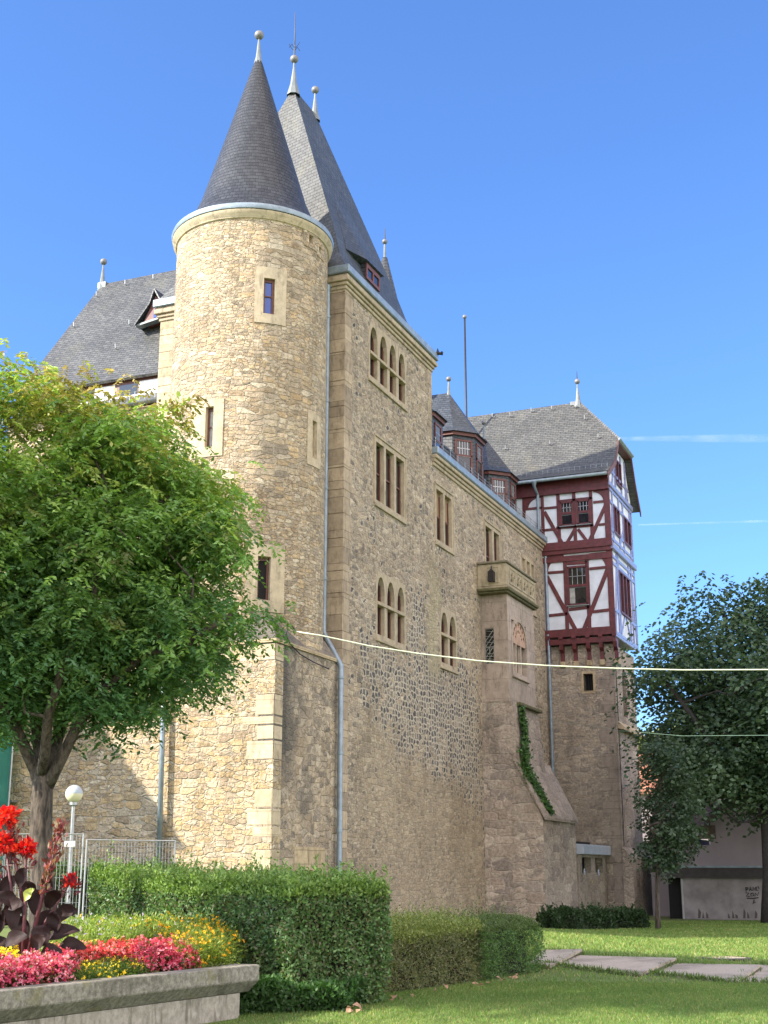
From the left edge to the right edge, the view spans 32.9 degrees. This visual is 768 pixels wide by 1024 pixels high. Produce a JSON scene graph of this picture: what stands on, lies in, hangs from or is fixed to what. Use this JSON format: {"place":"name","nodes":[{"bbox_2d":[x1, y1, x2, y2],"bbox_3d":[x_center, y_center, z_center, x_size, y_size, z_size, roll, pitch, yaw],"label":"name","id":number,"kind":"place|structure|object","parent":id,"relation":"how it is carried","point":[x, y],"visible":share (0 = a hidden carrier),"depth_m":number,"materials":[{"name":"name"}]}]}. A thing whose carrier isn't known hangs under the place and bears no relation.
{"place":"outdoors","nodes":[
{"label":"outdoors","id":0,"kind":"place"},
{"bbox_2d":[0,910,767,1023],"bbox_3d":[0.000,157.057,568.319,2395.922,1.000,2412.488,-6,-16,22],"label":"lawn","id":1,"kind":"structure","parent":0,"point":[6,930],"depth_m":22.88,"materials":[{"name":"plant"}]},
{"bbox_2d":[0,678,17,909],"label":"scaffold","id":2,"kind":"object","parent":1,"relation":"on","point":[6,760],"visible":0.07,"depth_m":38.40,"materials":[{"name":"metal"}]},
{"bbox_2d":[1,833,83,922],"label":"fence panel","id":3,"kind":"object","parent":1,"relation":"on","point":[80,877],"visible":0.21,"depth_m":31.41,"materials":[{"name":"metal"}]},
{"bbox_2d":[64,841,74,846],"bbox_3d":[-7.621,8.046,31.503,0.265,0.130,0.020,0,-15,0],"label":"notice board","id":4,"kind":"object","parent":3,"relation":"attached to","point":[71,843],"visible":1,"depth_m":31.50,"materials":[{"name":"white paint"}]},
{"bbox_2d":[65,785,82,921],"bbox_3d":[-7.751,8.553,32.080,0.435,3.548,0.435,-6,-16,22],"label":"street lamp","id":5,"kind":"object","parent":1,"relation":"on","point":[73,794],"visible":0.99,"depth_m":32.30,"materials":[{"name":"metal"}]},
{"bbox_2d":[0,258,175,909],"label":"slate roofed wing","id":6,"kind":"structure","parent":1,"relation":"on","point":[115,326],"depth_m":49.97,"materials":[{"name":"grey stone"}]},
{"bbox_2d":[27,846,183,917],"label":"wall foot shrubs","id":7,"kind":"object","parent":1,"relation":"on","point":[77,871],"depth_m":33.56,"materials":[{"name":"green plant"}]},
{"bbox_2d":[81,839,175,920],"bbox_3d":[-6.265,9.253,31.992,2.934,2.300,0.701,11,-19,-35],"label":"fence panel","id":8,"kind":"object","parent":1,"relation":"on","point":[128,846],"visible":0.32,"depth_m":32.05,"materials":[{"name":"metal"}]},
{"bbox_2d":[0,962,258,1023],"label":"flower planter","id":9,"kind":"object","parent":1,"relation":"on","point":[210,994],"visible":0.75,"depth_m":17.72,"materials":[{"name":"concrete"}]},
{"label":"planter soil","id":10,"kind":"structure","parent":9,"relation":"in","visible":0},
{"bbox_2d":[0,944,22,960],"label":"yellow daisies","id":11,"kind":"object","parent":10,"relation":"on","point":[11,950],"visible":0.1,"depth_m":17.39,"materials":[{"name":"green plant"}]},
{"bbox_2d":[0,822,27,946],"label":"canna plant","id":12,"kind":"object","parent":10,"relation":"on","point":[15,937],"visible":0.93,"depth_m":18.07,"materials":[{"name":"red plant"}]},
{"bbox_2d":[0,947,82,987],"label":"pink begonias","id":13,"kind":"object","parent":10,"relation":"on","point":[34,967],"visible":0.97,"depth_m":16.77,"materials":[{"name":"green plant"}]},
{"bbox_2d":[0,804,86,957],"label":"canna plant","id":14,"kind":"object","parent":10,"relation":"on","point":[46,923],"visible":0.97,"depth_m":18.09,"materials":[{"name":"red plant"}]},
{"bbox_2d":[54,936,141,965],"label":"red begonias","id":15,"kind":"object","parent":10,"relation":"on","point":[111,949],"visible":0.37,"depth_m":18.92,"materials":[{"name":"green plant"}]},
{"bbox_2d":[69,954,151,980],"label":"yellow daisies","id":16,"kind":"object","parent":10,"relation":"on","point":[109,968],"visible":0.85,"depth_m":17.91,"materials":[{"name":"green plant"}]},
{"bbox_2d":[39,909,200,950],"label":"feathery cosmos","id":17,"kind":"object","parent":10,"relation":"on","point":[92,930],"visible":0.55,"depth_m":20.91,"materials":[{"name":"green plant"}]},
{"bbox_2d":[129,933,201,972],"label":"pink begonias","id":18,"kind":"object","parent":10,"relation":"on","point":[157,955],"visible":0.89,"depth_m":18.95,"materials":[{"name":"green plant"}]},
{"bbox_2d":[135,909,247,968],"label":"orange marigolds","id":19,"kind":"object","parent":10,"relation":"on","point":[215,946],"visible":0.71,"depth_m":20.23,"materials":[{"name":"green plant"}]},
{"bbox_2d":[0,338,296,939],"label":"leafy tree","id":20,"kind":"object","parent":1,"relation":"on","point":[75,551],"visible":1,"depth_m":24.24,"materials":[{"name":"green plant"}]},
{"bbox_2d":[105,30,337,875],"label":"round tower","id":21,"kind":"structure","parent":1,"relation":"on","point":[253,243],"depth_m":39.18,"materials":[{"name":"stone"}]},
{"bbox_2d":[190,398,223,459],"bbox_3d":[-5.355,-2.507,39.425,1.121,1.819,0.202,-6,-16,22],"label":"window","id":22,"kind":"structure","parent":21,"relation":"in","point":[209,425],"depth_m":39.36,"materials":[{"name":"beige stone"}]},
{"bbox_2d":[245,543,284,612],"bbox_3d":[-3.501,1.951,38.179,1.176,2.022,0.243,6,-16,-19],"label":"window","id":23,"kind":"structure","parent":21,"relation":"in","point":[273,573],"depth_m":38.18,"materials":[{"name":"beige stone"}]},
{"bbox_2d":[254,266,286,326],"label":"window","id":24,"kind":"structure","parent":21,"relation":"in","point":[270,283],"depth_m":40.48,"materials":[{"name":"beige stone"}]},
{"bbox_2d":[307,410,320,469],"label":"window","id":25,"kind":"structure","parent":21,"relation":"in","point":[313,428],"depth_m":40.47,"materials":[{"name":"stone"}]},
{"bbox_2d":[297,631,767,670],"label":"rope light","id":26,"kind":"object","parent":21,"relation":"attached to","point":[537,664],"visible":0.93,"depth_m":37.65,"materials":[{"name":"white plastic"}]},
{"bbox_2d":[286,626,328,668],"bbox_3d":[-2.236,3.981,38.310,0.036,0.934,2.936,-6,-16,22],"label":"cable loop","id":27,"kind":"object","parent":26,"relation":"attached to","point":[301,654],"visible":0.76,"depth_m":37.90,"materials":[{"name":"metal"}]},
{"bbox_2d":[87,839,393,1003],"bbox_3d":[-2.931,7.463,23.980,2.282,2.843,7.229,13,-20,-39],"label":"tall hedge","id":28,"kind":"object","parent":1,"relation":"on","point":[292,926],"visible":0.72,"depth_m":21.86,"materials":[{"name":"green plant"}]},
{"bbox_2d":[153,12,442,916],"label":"tall stone house","id":29,"kind":"structure","parent":1,"relation":"on","point":[381,366],"depth_m":44.83,"materials":[{"name":"stone"}]},
{"bbox_2d":[368,321,407,412],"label":"window","id":30,"kind":"structure","parent":29,"relation":"in","point":[386,361],"depth_m":46.93,"materials":[{"name":"stone"}]},
{"bbox_2d":[373,432,406,524],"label":"window","id":31,"kind":"structure","parent":29,"relation":"in","point":[390,465],"depth_m":46.21,"materials":[{"name":"stone"}]},
{"bbox_2d":[375,571,407,652],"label":"window","id":32,"kind":"structure","parent":29,"relation":"in","point":[390,593],"depth_m":44.93,"materials":[{"name":"stone"}]},
{"bbox_2d":[239,973,369,1014],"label":"hedge foot undergrowth","id":33,"kind":"object","parent":1,"relation":"on","point":[277,993],"visible":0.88,"depth_m":20.38,"materials":[{"name":"green plant"}]},
{"bbox_2d":[365,891,487,991],"bbox_3d":[0.466,8.323,25.389,2.218,1.926,3.701,-14,-21,42],"label":"hedge","id":34,"kind":"object","parent":1,"relation":"on","point":[431,948],"visible":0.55,"depth_m":24.89,"materials":[{"name":"green plant"}]},
{"bbox_2d":[436,880,546,980],"bbox_3d":[2.120,8.790,27.287,2.106,1.995,2.562,-15,-21,43],"label":"hedge","id":35,"kind":"object","parent":1,"relation":"on","point":[505,934],"visible":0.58,"depth_m":26.78,"materials":[{"name":"green plant"}]},
{"bbox_2d":[432,376,578,920],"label":"residential wing","id":36,"kind":"structure","parent":1,"relation":"on","point":[505,834],"depth_m":52.27,"materials":[{"name":"beige stone"}]},
{"bbox_2d":[434,481,454,555],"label":"window","id":37,"kind":"structure","parent":36,"relation":"in","point":[443,498],"depth_m":51.08,"materials":[{"name":"stone"}]},
{"bbox_2d":[440,607,458,674],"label":"window","id":38,"kind":"structure","parent":36,"relation":"in","point":[448,624],"depth_m":50.04,"materials":[{"name":"stone"}]},
{"bbox_2d":[484,518,501,561],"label":"window","id":39,"kind":"structure","parent":36,"relation":"in","point":[492,535],"depth_m":56.60,"materials":[{"name":"stone"}]},
{"bbox_2d":[521,553,537,617],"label":"window","id":40,"kind":"structure","parent":36,"relation":"in","point":[528,566],"depth_m":61.73,"materials":[{"name":"stone"}]},
{"bbox_2d":[516,704,555,815],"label":"ivy","id":41,"kind":"object","parent":36,"relation":"attached to","point":[525,765],"visible":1,"depth_m":52.04,"materials":[{"name":"green plant"}]},
{"bbox_2d":[519,713,759,735],"bbox_3d":[8.332,6.409,40.232,0.511,3.169,25.461,3,-16,-11],"label":"thin cable","id":42,"kind":"object","parent":36,"relation":"attached to","point":[667,734],"visible":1,"depth_m":37.87,"materials":[{"name":"grey metal"}]},
{"bbox_2d":[467,377,652,914],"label":"half timbered tower","id":43,"kind":"structure","parent":1,"relation":"on","point":[570,466],"depth_m":63.04,"materials":[{"name":"stone"}]},
{"bbox_2d":[463,315,466,416],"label":"flagpole","id":44,"kind":"object","parent":43,"relation":"on","point":[464,317],"visible":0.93,"depth_m":70.03,"materials":[{"name":"metal"}]},
{"bbox_2d":[559,500,574,526],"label":"window","id":45,"kind":"structure","parent":43,"relation":"in","point":[566,507],"depth_m":64.22,"materials":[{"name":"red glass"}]},
{"bbox_2d":[566,565,588,606],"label":"window","id":46,"kind":"structure","parent":43,"relation":"in","point":[577,576],"depth_m":63.12,"materials":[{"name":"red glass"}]},
{"bbox_2d":[576,499,590,525],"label":"window","id":47,"kind":"structure","parent":43,"relation":"in","point":[583,515],"depth_m":63.91,"materials":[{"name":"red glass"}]},
{"bbox_2d":[581,671,595,693],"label":"window","id":48,"kind":"structure","parent":43,"relation":"in","point":[582,672],"depth_m":62.03,"materials":[{"name":"stone"}]},
{"bbox_2d":[613,504,620,537],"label":"window","id":49,"kind":"structure","parent":43,"relation":"in","point":[617,529],"depth_m":64.60,"materials":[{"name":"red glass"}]},
{"bbox_2d":[615,460,622,489],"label":"window","id":50,"kind":"structure","parent":43,"relation":"in","point":[618,472],"depth_m":66.16,"materials":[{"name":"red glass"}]},
{"bbox_2d":[619,570,631,620],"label":"window","id":51,"kind":"structure","parent":43,"relation":"in","point":[625,595],"depth_m":64.76,"materials":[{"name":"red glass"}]},
{"bbox_2d":[623,515,631,549],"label":"window","id":52,"kind":"structure","parent":43,"relation":"in","point":[627,525],"depth_m":66.76,"materials":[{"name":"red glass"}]},
{"bbox_2d":[536,900,650,929],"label":"dark shrub row","id":53,"kind":"object","parent":1,"relation":"on","point":[590,916],"visible":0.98,"depth_m":45.87,"materials":[{"name":"green plant"}]},
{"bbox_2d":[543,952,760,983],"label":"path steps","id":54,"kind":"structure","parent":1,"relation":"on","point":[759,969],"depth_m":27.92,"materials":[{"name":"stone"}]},
{"bbox_2d":[637,726,674,749],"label":"distant tree","id":55,"kind":"object","parent":1,"relation":"on","point":[648,737],"visible":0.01,"depth_m":123.28,"materials":[{"name":"green plant"}]},
{"bbox_2d":[625,733,722,928],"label":"slim young tree","id":56,"kind":"object","parent":1,"relation":"on","point":[677,832],"visible":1,"depth_m":47.22,"materials":[{"name":"green plant"}]},
{"bbox_2d":[639,755,720,852],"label":"red roofed house","id":57,"kind":"structure","parent":1,"relation":"on","point":[642,790],"depth_m":89.83,"materials":[{"name":"tile"}]},
{"bbox_2d":[603,570,767,922],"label":"dark broadleaf tree","id":58,"kind":"object","parent":1,"relation":"on","point":[734,769],"visible":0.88,"depth_m":52.27,"materials":[{"name":"green plant"}]},
{"bbox_2d":[648,786,761,915],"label":"gabled house","id":59,"kind":"structure","parent":1,"relation":"on","point":[735,848],"depth_m":59.38,"materials":[{"name":"grey tile"}]},
{"bbox_2d":[666,866,762,919],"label":"flat roofed garage","id":60,"kind":"structure","parent":1,"relation":"on","point":[718,892],"depth_m":56.52,"materials":[{"name":"concrete"}]},
{"bbox_2d":[699,956,751,960],"bbox_3d":[8.159,10.719,31.067,1.240,0.140,1.240,-6,-16,22],"label":"manhole cover","id":61,"kind":"object","parent":1,"relation":"on","point":[738,959],"visible":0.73,"depth_m":30.75,"materials":[{"name":"stone"}]},
{"bbox_2d":[0,0,767,734],"label":"sky","id":62,"kind":"structure","parent":0,"point":[584,183],"materials":[{"name":"blue"}]},
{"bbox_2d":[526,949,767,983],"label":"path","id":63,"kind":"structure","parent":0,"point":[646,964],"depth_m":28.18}
]}

